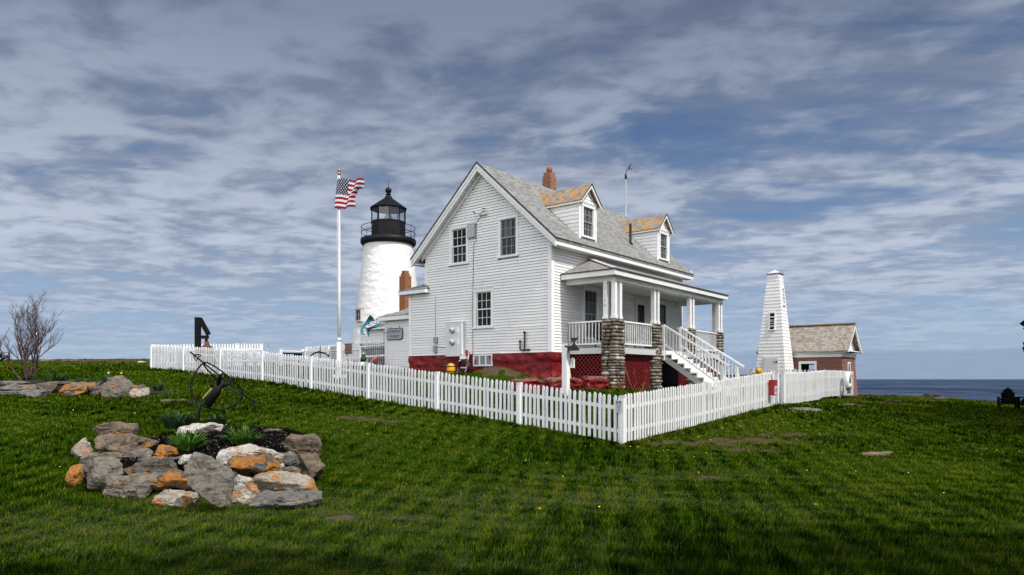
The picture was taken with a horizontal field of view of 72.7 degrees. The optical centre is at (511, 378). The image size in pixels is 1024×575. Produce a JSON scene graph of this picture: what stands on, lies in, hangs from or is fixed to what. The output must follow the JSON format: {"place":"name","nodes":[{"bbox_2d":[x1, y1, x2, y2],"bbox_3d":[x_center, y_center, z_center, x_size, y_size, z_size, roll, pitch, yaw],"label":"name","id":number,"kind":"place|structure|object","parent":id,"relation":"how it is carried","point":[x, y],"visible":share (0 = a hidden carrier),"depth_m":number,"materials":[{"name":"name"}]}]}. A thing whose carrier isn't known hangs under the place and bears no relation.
{"place":"outdoors","nodes":[
{"label":"outdoors","id":0,"kind":"place"},
{"bbox_2d":[0,358,1023,574],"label":"ground","id":1,"kind":"structure","parent":0,"point":[494,372],"depth_m":10.68,"materials":[{"name":"plant"}]},
{"bbox_2d":[0,352,10,360],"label":"lawn chair","id":2,"kind":"object","parent":1,"relation":"on","point":[2,357],"visible":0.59,"depth_m":40.42,"materials":[{"name":"brown wood"}]},
{"bbox_2d":[0,389,51,396],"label":"rock","id":3,"kind":"object","parent":1,"relation":"on","point":[36,393],"visible":0.69,"depth_m":19.96,"materials":[{"name":"stone"}]},
{"bbox_2d":[0,384,36,390],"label":"rock","id":4,"kind":"object","parent":3,"relation":"on","point":[14,387],"visible":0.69,"depth_m":20.33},
{"bbox_2d":[0,381,30,385],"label":"rock","id":5,"kind":"object","parent":4,"relation":"on","point":[5,383],"visible":0.88,"depth_m":20.66,"materials":[{"name":"stone"}]},
{"bbox_2d":[36,381,60,391],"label":"rock","id":6,"kind":"object","parent":3,"relation":"on","point":[51,386],"visible":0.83,"depth_m":20.40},
{"bbox_2d":[57,381,72,385],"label":"rock","id":7,"kind":"object","parent":6,"relation":"on","point":[62,383],"visible":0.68,"depth_m":20.57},
{"bbox_2d":[39,359,96,361],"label":"rock","id":8,"kind":"object","parent":1,"relation":"on","point":[41,360],"visible":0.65,"depth_m":40.69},
{"bbox_2d":[58,381,87,395],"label":"rock","id":9,"kind":"object","parent":1,"relation":"on","point":[76,388],"visible":0.91,"depth_m":20.13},
{"bbox_2d":[65,464,86,485],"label":"rock","id":10,"kind":"object","parent":1,"relation":"on","point":[76,473],"visible":0.79,"depth_m":10.62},
{"bbox_2d":[83,460,88,472],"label":"rock","id":11,"kind":"object","parent":10,"relation":"on","point":[85,468],"visible":0.27,"depth_m":10.71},
{"bbox_2d":[71,438,93,458],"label":"rock","id":12,"kind":"object","parent":1,"relation":"on","point":[80,448],"visible":0.83,"depth_m":11.37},
{"bbox_2d":[0,380,179,394],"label":"soil bed","id":13,"kind":"object","parent":1,"relation":"on","point":[35,382],"visible":0.24,"depth_m":21.44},
{"bbox_2d":[0,290,64,379],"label":"bare shrub","id":14,"kind":"object","parent":13,"relation":"on","point":[35,351],"visible":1,"depth_m":21.83,"materials":[{"name":"grey plant"}]},
{"bbox_2d":[38,369,72,381],"bbox_3d":[-14.160,-0.052,21.612,0.996,0.522,0.836,0,0,14],"label":"leafy plant","id":15,"kind":"object","parent":13,"relation":"on","point":[57,378],"visible":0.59,"depth_m":21.45,"materials":[{"name":"green plant"}]},
{"bbox_2d":[73,377,96,381],"bbox_3d":[-13.081,0.073,21.423,0.789,0.384,0.676,0,0,0],"label":"leafy plant","id":16,"kind":"object","parent":13,"relation":"on","point":[83,379],"visible":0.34,"depth_m":21.40,"materials":[{"name":"green plant"}]},
{"bbox_2d":[89,390,101,395],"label":"rock","id":17,"kind":"object","parent":1,"relation":"on","point":[95,392],"visible":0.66,"depth_m":20.02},
{"bbox_2d":[87,385,99,391],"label":"rock","id":18,"kind":"object","parent":17,"relation":"on","point":[91,388],"visible":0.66,"depth_m":20.25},
{"bbox_2d":[86,456,123,491],"bbox_3d":[-6.063,1.457,10.449,0.635,0.597,0.535,1,0,1],"label":"rock","id":19,"kind":"object","parent":1,"relation":"on","point":[102,470],"visible":0.56,"depth_m":10.31,"materials":[{"name":"stone"}]},
{"bbox_2d":[92,421,138,434],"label":"rock","id":20,"kind":"object","parent":1,"relation":"on","point":[117,427],"visible":0.83,"depth_m":11.83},
{"bbox_2d":[100,375,132,397],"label":"rock","id":21,"kind":"object","parent":1,"relation":"on","point":[117,386],"visible":0.73,"depth_m":19.86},
{"bbox_2d":[102,472,154,498],"bbox_3d":[-5.550,1.600,10.202,0.732,0.479,0.516,0,0,-3],"label":"rock","id":22,"kind":"object","parent":1,"relation":"on","point":[135,485],"visible":0.75,"depth_m":10.01,"materials":[{"name":"stone"}]},
{"bbox_2d":[129,387,149,397],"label":"rock","id":23,"kind":"object","parent":1,"relation":"on","point":[139,392],"visible":0.69,"depth_m":19.96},
{"bbox_2d":[130,384,145,388],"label":"rock","id":24,"kind":"object","parent":23,"relation":"on","point":[137,386],"visible":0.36,"depth_m":20.29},
{"bbox_2d":[148,381,166,390],"bbox_3d":[-10.593,0.192,20.871,0.580,0.367,0.678,0,0,0],"label":"leafy plant","id":25,"kind":"object","parent":1,"relation":"on","point":[160,387],"visible":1,"depth_m":20.81,"materials":[{"name":"green plant"}]},
{"bbox_2d":[142,472,174,489],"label":"rock","id":26,"kind":"object","parent":1,"relation":"on","point":[154,481],"visible":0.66,"depth_m":10.08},
{"bbox_2d":[155,472,191,488],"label":"rock","id":27,"kind":"object","parent":26,"relation":"on","point":[176,479],"visible":0.73,"depth_m":10.05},
{"bbox_2d":[152,489,198,507],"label":"rock","id":28,"kind":"object","parent":1,"relation":"on","point":[173,498],"visible":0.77,"depth_m":9.70,"materials":[{"name":"stone"}]},
{"bbox_2d":[154,412,196,428],"bbox_3d":[-6.750,0.820,14.054,0.801,0.359,0.832,0,0,38],"label":"leafy plant","id":29,"kind":"object","parent":1,"relation":"on","point":[177,420],"visible":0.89,"depth_m":13.93,"materials":[{"name":"green plant"}]},
{"bbox_2d":[194,317,210,369],"bbox_3d":[-13.318,-1.400,30.000,0.644,2.500,0.180,0,0,0],"label":"bell post","id":30,"kind":"object","parent":1,"relation":"on","point":[199,322],"visible":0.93,"depth_m":29.93,"materials":[{"name":"brown wood"}]},
{"bbox_2d":[198,341,214,363],"bbox_3d":[-13.150,-1.135,30.000,0.800,0.950,0.800,0,0,0],"label":"bell","id":31,"kind":"object","parent":30,"relation":"hanging from","point":[206,344],"visible":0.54,"depth_m":29.84,"materials":[{"name":"brown metal"}]},
{"bbox_2d":[152,343,262,367],"bbox_3d":[-14.326,-1.011,33.143,0.124,1.561,5.414,0,0,39],"label":"picket fence","id":32,"kind":"object","parent":1,"relation":"on","point":[237,346],"visible":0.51,"depth_m":33.85,"materials":[{"name":"white paint"}]},
{"bbox_2d":[184,452,234,507],"bbox_3d":[-4.045,1.351,9.308,0.628,0.760,0.356,0,-9,-23],"label":"rock","id":33,"kind":"object","parent":1,"relation":"on","point":[210,479],"visible":1,"depth_m":9.18,"materials":[{"name":"stone"}]},
{"bbox_2d":[116,426,307,492],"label":"mulch","id":34,"kind":"object","parent":1,"relation":"on","point":[213,445],"visible":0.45,"depth_m":11.89,"materials":[{"name":"brown plant"}]},
{"bbox_2d":[94,433,159,452],"bbox_3d":[-6.304,1.069,11.330,0.857,0.398,0.726,1,0,-2],"label":"rock","id":35,"kind":"object","parent":34,"relation":"on","point":[124,443],"visible":0.88,"depth_m":11.09,"materials":[{"name":"stone"}]},
{"bbox_2d":[123,448,153,456],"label":"rock","id":36,"kind":"object","parent":34,"relation":"on","point":[144,452],"visible":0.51,"depth_m":10.68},
{"bbox_2d":[123,455,181,474],"bbox_3d":[-5.309,1.329,10.609,1.010,0.335,0.735,0,0,0],"label":"rock","id":37,"kind":"object","parent":34,"relation":"on","point":[150,465],"visible":0.66,"depth_m":10.32,"materials":[{"name":"stone"}]},
{"bbox_2d":[154,444,177,455],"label":"rock","id":38,"kind":"object","parent":37,"relation":"on","point":[164,450],"visible":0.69,"depth_m":10.72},
{"bbox_2d":[178,454,191,463],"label":"rock","id":39,"kind":"object","parent":34,"relation":"on","point":[184,459],"visible":0.62,"depth_m":10.44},
{"bbox_2d":[166,428,207,450],"bbox_3d":[-5.180,0.966,11.165,0.677,0.389,0.765,0,0,-26],"label":"leafy plant","id":40,"kind":"object","parent":34,"relation":"on","point":[185,442],"visible":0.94,"depth_m":11.03,"materials":[{"name":"green plant"}]},
{"bbox_2d":[176,422,223,434],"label":"rock","id":41,"kind":"object","parent":34,"relation":"on","point":[206,427],"visible":0.73,"depth_m":13.14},
{"bbox_2d":[189,351,259,422],"bbox_3d":[-5.913,0.223,14.258,1.110,1.566,1.040,0,0,14],"label":"armillary sundial","id":42,"kind":"object","parent":41,"relation":"on","point":[212,397],"visible":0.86,"depth_m":14.06,"materials":[{"name":"metal"}]},
{"bbox_2d":[216,424,263,445],"bbox_3d":[-4.566,0.946,11.713,0.803,0.389,0.698,0,0,0],"label":"leafy plant","id":43,"kind":"object","parent":34,"relation":"on","point":[243,436],"visible":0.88,"depth_m":11.62,"materials":[{"name":"green plant"}]},
{"bbox_2d":[203,415,227,425],"bbox_3d":[-6.153,0.857,14.502,0.615,0.246,0.560,0,0,0],"label":"leafy plant","id":44,"kind":"object","parent":1,"relation":"on","point":[217,419],"visible":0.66,"depth_m":14.38,"materials":[{"name":"green plant"}]},
{"bbox_2d":[231,474,260,503],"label":"rock","id":45,"kind":"object","parent":1,"relation":"on","point":[246,490],"visible":0.68,"depth_m":9.84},
{"bbox_2d":[240,472,253,477],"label":"rock","id":46,"kind":"object","parent":1,"relation":"on","point":[249,474],"visible":0.11,"depth_m":10.96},
{"bbox_2d":[252,471,318,491],"bbox_3d":[-3.326,1.569,10.127,1.117,0.464,0.638,2,0,10],"label":"rock","id":47,"kind":"object","parent":1,"relation":"on","point":[279,480],"visible":0.66,"depth_m":9.94,"materials":[{"name":"stone"}]},
{"bbox_2d":[226,453,280,473],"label":"rock","id":48,"kind":"object","parent":47,"relation":"on","point":[263,463],"visible":0.9,"depth_m":10.31,"materials":[{"name":"stone"}]},
{"bbox_2d":[216,444,283,463],"bbox_3d":[-4.066,1.173,10.812,0.929,0.316,0.616,-1,0,0],"label":"rock","id":49,"kind":"object","parent":48,"relation":"on","point":[224,456],"visible":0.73,"depth_m":10.62,"materials":[{"name":"stone"}]},
{"bbox_2d":[249,490,322,508],"bbox_3d":[-3.119,1.687,9.676,0.975,0.257,0.527,0,0,-8],"label":"rock","id":50,"kind":"object","parent":1,"relation":"on","point":[264,499],"visible":0.96,"depth_m":9.50,"materials":[{"name":"stone"}]},
{"bbox_2d":[283,451,299,466],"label":"rock","id":51,"kind":"object","parent":1,"relation":"on","point":[290,458],"visible":0.98,"depth_m":10.88,"materials":[{"name":"stone"}]},
{"bbox_2d":[282,466,300,472],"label":"rock","id":52,"kind":"object","parent":1,"relation":"on","point":[292,469],"visible":0.48,"depth_m":10.60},
{"bbox_2d":[283,433,321,457],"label":"rock","id":53,"kind":"object","parent":1,"relation":"on","point":[297,444],"visible":0.54,"depth_m":12.12,"materials":[{"name":"stone"}]},
{"bbox_2d":[295,452,324,477],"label":"rock","id":54,"kind":"object","parent":1,"relation":"on","point":[312,465],"visible":0.78,"depth_m":11.22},
{"bbox_2d":[310,346,329,357],"bbox_3d":[-9.281,-0.880,33.600,0.962,1.400,0.090,0,0,0],"label":"grapnel anchor","id":55,"kind":"object","parent":1,"relation":"on","point":[320,352],"visible":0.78,"depth_m":33.58,"materials":[{"name":"metal"}]},
{"bbox_2d":[279,344,384,366],"bbox_3d":[-8.809,-0.997,33.689,6.501,1.195,1.410,0,0,39],"label":"ramp railing","id":56,"kind":"object","parent":1,"relation":"on","point":[346,357],"visible":0.59,"depth_m":34.72,"materials":[{"name":"white paint"}]},
{"bbox_2d":[330,346,336,361],"bbox_3d":[-8.830,-1.220,34.445,0.620,0.780,0.016,0,0,39],"label":"notice sign","id":57,"kind":"object","parent":56,"relation":"attached to","point":[333,352],"visible":0.88,"depth_m":34.45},
{"bbox_2d":[345,343,351,353],"bbox_3d":[-7.916,-1.455,33.682,0.500,0.510,0.060,0,0,39],"label":"wooden board","id":58,"kind":"object","parent":56,"relation":"attached to","point":[348,346],"visible":1,"depth_m":33.63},
{"bbox_2d":[305,342,372,365],"bbox_3d":[-9.170,-1.165,36.492,5.624,1.329,0.124,0,0,39],"label":"picket fence","id":59,"kind":"object","parent":1,"relation":"on","point":[328,352],"visible":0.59,"depth_m":36.83,"materials":[{"name":"white paint"}]},
{"bbox_2d":[334,169,345,377],"bbox_3d":[-6.450,-3.833,26.000,0.500,8.026,0.150,0,0,0],"label":"flagpole","id":60,"kind":"object","parent":1,"relation":"on","point":[339,350],"visible":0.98,"depth_m":25.96,"materials":[{"name":"metal"}]},
{"bbox_2d":[334,178,363,208],"bbox_3d":[-6.058,-6.906,25.896,1.098,1.142,0.246,0,0,0],"label":"flag","id":61,"kind":"object","parent":60,"relation":"attached to","point":[346,191],"visible":1,"depth_m":25.91,"materials":[{"name":"fabric"}]},
{"bbox_2d":[360,352,365,364],"bbox_3d":[-6.853,-0.820,32.117,0.300,0.800,0.300,0,0,0],"label":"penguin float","id":62,"kind":"object","parent":1,"relation":"on","point":[363,359],"visible":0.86,"depth_m":32.01,"materials":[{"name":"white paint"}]},
{"bbox_2d":[360,343,384,364],"bbox_3d":[-6.498,-1.127,33.475,2.377,1.354,0.168,0,0,36],"label":"picket fence","id":63,"kind":"object","parent":1,"relation":"on","point":[368,350],"visible":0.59,"depth_m":33.58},
{"bbox_2d":[350,179,416,361],"bbox_3d":[-7.100,-5.940,40.001,4.506,11.080,4.503,0,0,0],"label":"lighthouse","id":64,"kind":"object","parent":1,"relation":"on","point":[388,244],"visible":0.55,"depth_m":38.67,"materials":[{"name":"paint"}]},
{"bbox_2d":[354,308,363,321],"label":"window","id":65,"kind":"structure","parent":64,"relation":"in","point":[359,312],"depth_m":38.57,"materials":[{"name":"white glass"}]},
{"bbox_2d":[356,271,410,368],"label":"museum wing","id":66,"kind":"structure","parent":1,"relation":"on","point":[396,352],"depth_m":32.00,"materials":[{"name":"wood"}]},
{"bbox_2d":[360,313,386,335],"bbox_3d":[-6.165,-2.418,31.474,0.332,1.046,1.536,0,0,38],"label":"open flag","id":67,"kind":"object","parent":66,"relation":"attached to","point":[370,323],"visible":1,"depth_m":31.21,"materials":[{"name":"teal fabric"}]},
{"bbox_2d":[387,326,402,339],"bbox_3d":[-5.334,-2.086,31.675,1.080,0.631,0.043,0,0,39],"label":"museum sign","id":68,"kind":"object","parent":66,"relation":"attached to","point":[394,333],"visible":1,"depth_m":31.65,"materials":[{"name":"metal"}]},
{"bbox_2d":[150,344,625,443],"bbox_3d":[-6.754,0.071,23.505,24.014,3.199,0.124,0,0,39],"label":"picket fence","id":69,"kind":"object","parent":1,"relation":"on","point":[262,365],"visible":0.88,"depth_m":20.30,"materials":[{"name":"white paint"}]},
{"bbox_2d":[615,400,621,411],"bbox_3d":[2.447,0.630,15.982,0.165,0.270,0.014,0,0,39],"label":"warning sign","id":70,"kind":"object","parent":69,"relation":"attached to","point":[618,405],"visible":1,"depth_m":15.98,"materials":[{"name":"white plastic"}]},
{"bbox_2d":[441,363,454,373],"bbox_3d":[-2.539,-0.344,27.544,0.707,0.540,0.370,0,0,39],"label":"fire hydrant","id":71,"kind":"object","parent":1,"relation":"on","point":[450,367],"visible":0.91,"depth_m":27.31,"materials":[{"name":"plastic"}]},
{"bbox_2d":[457,352,469,372],"bbox_3d":[-1.917,-0.610,27.390,0.537,0.868,0.263,0,0,39],"label":"cart","id":72,"kind":"object","parent":1,"relation":"on","point":[462,356],"visible":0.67,"depth_m":27.36,"materials":[{"name":"grey metal"}]},
{"bbox_2d":[458,360,469,373],"bbox_3d":[-1.857,-0.453,26.923,0.578,0.579,0.148,0,0,39],"label":"hose drum","id":73,"kind":"object","parent":1,"relation":"on","point":[460,363],"visible":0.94,"depth_m":26.85,"materials":[{"name":"black plastic"}]},
{"bbox_2d":[59,389,997,509],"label":"dandelions","id":74,"kind":"object","parent":1,"relation":"on","point":[697,436],"visible":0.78,"depth_m":16.64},
{"bbox_2d":[510,377,548,391],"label":"stone block","id":75,"kind":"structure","parent":1,"relation":"on","point":[532,381],"depth_m":22.45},
{"bbox_2d":[542,377,583,389],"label":"stone block","id":76,"kind":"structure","parent":1,"relation":"on","point":[555,382],"depth_m":22.91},
{"bbox_2d":[562,338,578,395],"bbox_3d":[1.839,-0.279,21.937,0.530,2.022,0.376,0,0,2],"label":"white post","id":77,"kind":"object","parent":1,"relation":"on","point":[568,363],"visible":0.98,"depth_m":21.93,"materials":[{"name":"paint"}]},
{"bbox_2d":[398,161,744,398],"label":"keepers house","id":78,"kind":"structure","parent":1,"relation":"on","point":[525,277],"depth_m":26.94,"materials":[{"name":"white paint"}]},
{"bbox_2d":[448,223,468,265],"bbox_3d":[-2.104,-5.353,27.841,1.100,1.605,0.170,0,0,39],"label":"window","id":79,"kind":"structure","parent":78,"relation":"in","point":[458,240],"depth_m":27.91,"materials":[{"name":"white paint"}]},
{"bbox_2d":[472,286,493,328],"bbox_3d":[-1.089,-2.742,27.024,1.080,1.585,0.170,0,0,39],"label":"window","id":80,"kind":"structure","parent":78,"relation":"in","point":[483,298],"depth_m":27.07,"materials":[{"name":"white paint"}]},
{"bbox_2d":[473,354,492,365],"bbox_3d":[-1.127,-0.720,26.950,0.980,0.460,0.050,0,0,39],"label":"basement window","id":81,"kind":"structure","parent":78,"relation":"in","point":[481,359],"depth_m":26.93,"materials":[{"name":"white paint"}]},
{"bbox_2d":[496,212,519,258],"bbox_3d":[-0.132,-5.383,26.252,1.060,1.605,0.170,0,0,39],"label":"window","id":82,"kind":"structure","parent":78,"relation":"in","point":[508,225],"depth_m":26.29,"materials":[{"name":"white paint"}]},
{"bbox_2d":[581,201,595,240],"bbox_3d":[2.925,-6.073,26.862,0.170,1.325,0.980,0,0,39],"label":"dormer window","id":83,"kind":"structure","parent":78,"relation":"in","point":[587,210],"depth_m":26.89,"materials":[{"name":"white paint"}]},
{"bbox_2d":[582,285,599,339],"bbox_3d":[3.051,-2.542,27.043,0.170,2.045,1.180,0,0,39],"label":"window","id":84,"kind":"structure","parent":78,"relation":"in","point":[590,305],"depth_m":27.05,"materials":[{"name":"white paint"}]},
{"bbox_2d":[593,322,603,346],"bbox_3d":[3.342,-1.655,25.882,0.760,1.034,0.653,0,0,9],"label":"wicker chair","id":85,"kind":"object","parent":78,"relation":"on","point":[597,330],"visible":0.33,"depth_m":26.13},
{"bbox_2d":[634,297,647,347],"bbox_3d":[5.583,-2.310,30.139,0.060,2.340,1.200,0,0,39],"label":"front door","id":86,"kind":"structure","parent":78,"relation":"in","point":[640,306],"depth_m":30.06,"materials":[{"name":"paint"}]},
{"bbox_2d":[659,230,669,261],"bbox_3d":[6.906,-6.073,31.796,0.170,1.325,0.960,0,0,39],"label":"dormer window","id":87,"kind":"structure","parent":78,"relation":"in","point":[663,235],"depth_m":31.87,"materials":[{"name":"white paint"}]},
{"bbox_2d":[660,300,668,345],"bbox_3d":[6.820,-2.532,31.710,0.170,2.025,1.110,0,0,39],"label":"window","id":88,"kind":"structure","parent":78,"relation":"in","point":[663,304],"depth_m":31.90,"materials":[{"name":"white paint"}]},
{"bbox_2d":[579,376,608,389],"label":"stone block","id":89,"kind":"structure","parent":1,"relation":"on","point":[596,382],"depth_m":23.59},
{"bbox_2d":[625,164,631,216],"bbox_3d":[6.109,-5.505,36.545,0.393,11.610,0.202,0,0,0],"label":"weather mast","id":90,"kind":"object","parent":1,"relation":"on","point":[625,189],"visible":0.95,"depth_m":36.52,"materials":[{"name":"grey metal"}]},
{"bbox_2d":[617,363,644,392],"bbox_3d":[4.049,0.029,24.088,1.240,1.161,0.505,0,0,-31],"label":"anchor","id":91,"kind":"object","parent":1,"relation":"on","point":[620,386],"visible":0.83,"depth_m":24.08,"materials":[{"name":"brown metal"}]},
{"bbox_2d":[625,371,774,440],"bbox_3d":[5.804,0.605,20.047,0.124,1.726,10.194,0,0,39],"label":"picket fence","id":92,"kind":"object","parent":1,"relation":"on","point":[756,391],"visible":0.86,"depth_m":18.99,"materials":[{"name":"white paint"}]},
{"bbox_2d":[769,380,777,394],"bbox_3d":[8.868,0.299,23.633,0.185,0.522,0.370,0,0,39],"label":"red box","id":93,"kind":"object","parent":92,"relation":"attached to","point":[772,387],"visible":1,"depth_m":23.51,"materials":[{"name":"paint"}]},
{"bbox_2d":[752,368,764,374],"bbox_3d":[10.452,-0.150,29.521,0.525,0.660,0.256,0,0,-20],"label":"yellow hydrant","id":94,"kind":"object","parent":1,"relation":"on","point":[758,371],"visible":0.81,"depth_m":29.46,"materials":[{"name":"metal"}]},
{"bbox_2d":[701,369,839,396],"bbox_3d":[12.458,0.197,34.074,6.724,1.407,0.125,0,0,39],"label":"picket fence","id":95,"kind":"object","parent":1,"relation":"on","point":[752,371],"visible":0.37,"depth_m":34.49,"materials":[{"name":"white paint"}]},
{"bbox_2d":[756,270,793,390],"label":"bell tower","id":96,"kind":"structure","parent":1,"relation":"on","point":[775,351],"depth_m":38.87,"materials":[{"name":"white paint"}]},
{"bbox_2d":[763,356,778,373],"bbox_3d":[14.341,-0.272,38.636,0.840,1.946,0.233,0,0,39],"label":"door","id":97,"kind":"structure","parent":96,"relation":"in","point":[769,362],"depth_m":38.65,"materials":[{"name":"paint"}]},
{"bbox_2d":[768,312,775,330],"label":"window","id":98,"kind":"structure","parent":96,"relation":"in","point":[771,319],"depth_m":38.84,"materials":[{"name":"white paint"}]},
{"bbox_2d":[781,287,785,305],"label":"window","id":99,"kind":"structure","parent":96,"relation":"in","point":[783,294],"depth_m":38.95,"materials":[{"name":"white paint"}]},
{"bbox_2d":[774,372,779,404],"bbox_3d":[9.363,0.438,24.648,0.170,1.365,0.170,0,0,39],"label":"gate post","id":100,"kind":"object","parent":1,"relation":"on","point":[776,377],"visible":0.61,"depth_m":24.59,"materials":[{"name":"white paint"}]},
{"bbox_2d":[788,407,822,411],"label":"rock","id":101,"kind":"object","parent":1,"relation":"on","point":[806,408],"visible":0.57,"depth_m":23.42,"materials":[{"name":"stone"}]},
{"bbox_2d":[756,322,862,395],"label":"engine house","id":102,"kind":"structure","parent":1,"relation":"on","point":[826,347],"depth_m":39.16,"materials":[{"name":"red brick"}]},
{"bbox_2d":[780,370,852,403],"bbox_3d":[12.730,0.360,28.838,0.343,1.501,10.317,0,0,38],"label":"picket fence","id":103,"kind":"object","parent":1,"relation":"on","point":[798,387],"visible":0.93,"depth_m":27.54,"materials":[{"name":"white paint"}]},
{"bbox_2d":[844,372,851,389],"bbox_3d":[15.127,0.098,31.341,0.214,0.845,0.645,0,0,39],"label":"life ring","id":104,"kind":"object","parent":103,"relation":"hanging from","point":[847,380],"visible":1,"depth_m":31.17,"materials":[{"name":"white paint"}]},
{"bbox_2d":[862,451,892,456],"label":"rock","id":105,"kind":"object","parent":1,"relation":"on","point":[885,453],"visible":0.66,"depth_m":14.46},
{"bbox_2d":[923,393,940,396],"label":"rock","id":106,"kind":"object","parent":1,"relation":"on","point":[932,394],"visible":0.65,"depth_m":40.24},
{"bbox_2d":[997,388,1017,407],"bbox_3d":[22.046,0.884,30.994,0.740,0.996,0.875,0,0,32],"label":"lawn chair","id":107,"kind":"object","parent":1,"relation":"on","point":[1007,395],"visible":0.94,"depth_m":30.81,"materials":[{"name":"brown wood"}]},
{"bbox_2d":[1019,320,1023,405],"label":"spruce tree","id":108,"kind":"object","parent":1,"relation":"on","point":[1022,400],"visible":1,"depth_m":28.71,"materials":[{"name":"green plant"}]},
{"bbox_2d":[0,0,1023,378],"label":"sky","id":109,"kind":"structure","parent":0,"point":[165,164],"materials":[{"name":"blue"}]},
{"bbox_2d":[696,379,1023,402],"bbox_3d":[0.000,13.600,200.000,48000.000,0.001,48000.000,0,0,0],"label":"sea","id":110,"kind":"structure","parent":0,"point":[984,389],"depth_m":1093.69,"materials":[{"name":"liquid"}]},
{"bbox_2d":[1014,397,1023,407],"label":"side table","id":111,"kind":"object","parent":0,"point":[1018,402],"visible":0.47,"depth_m":31.30,"materials":[{"name":"brown wood"}]},
{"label":"rock","id":112,"kind":"object","parent":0,"visible":0},
{"bbox_2d":[79,452,100,463],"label":"rock","id":113,"kind":"object","parent":112,"relation":"on","point":[86,457],"visible":0.49,"depth_m":10.96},
{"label":"rock","id":114,"kind":"object","parent":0,"visible":0},
{"bbox_2d":[94,452,125,456],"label":"rock","id":115,"kind":"object","parent":114,"relation":"on","point":[112,454],"visible":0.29,"depth_m":10.73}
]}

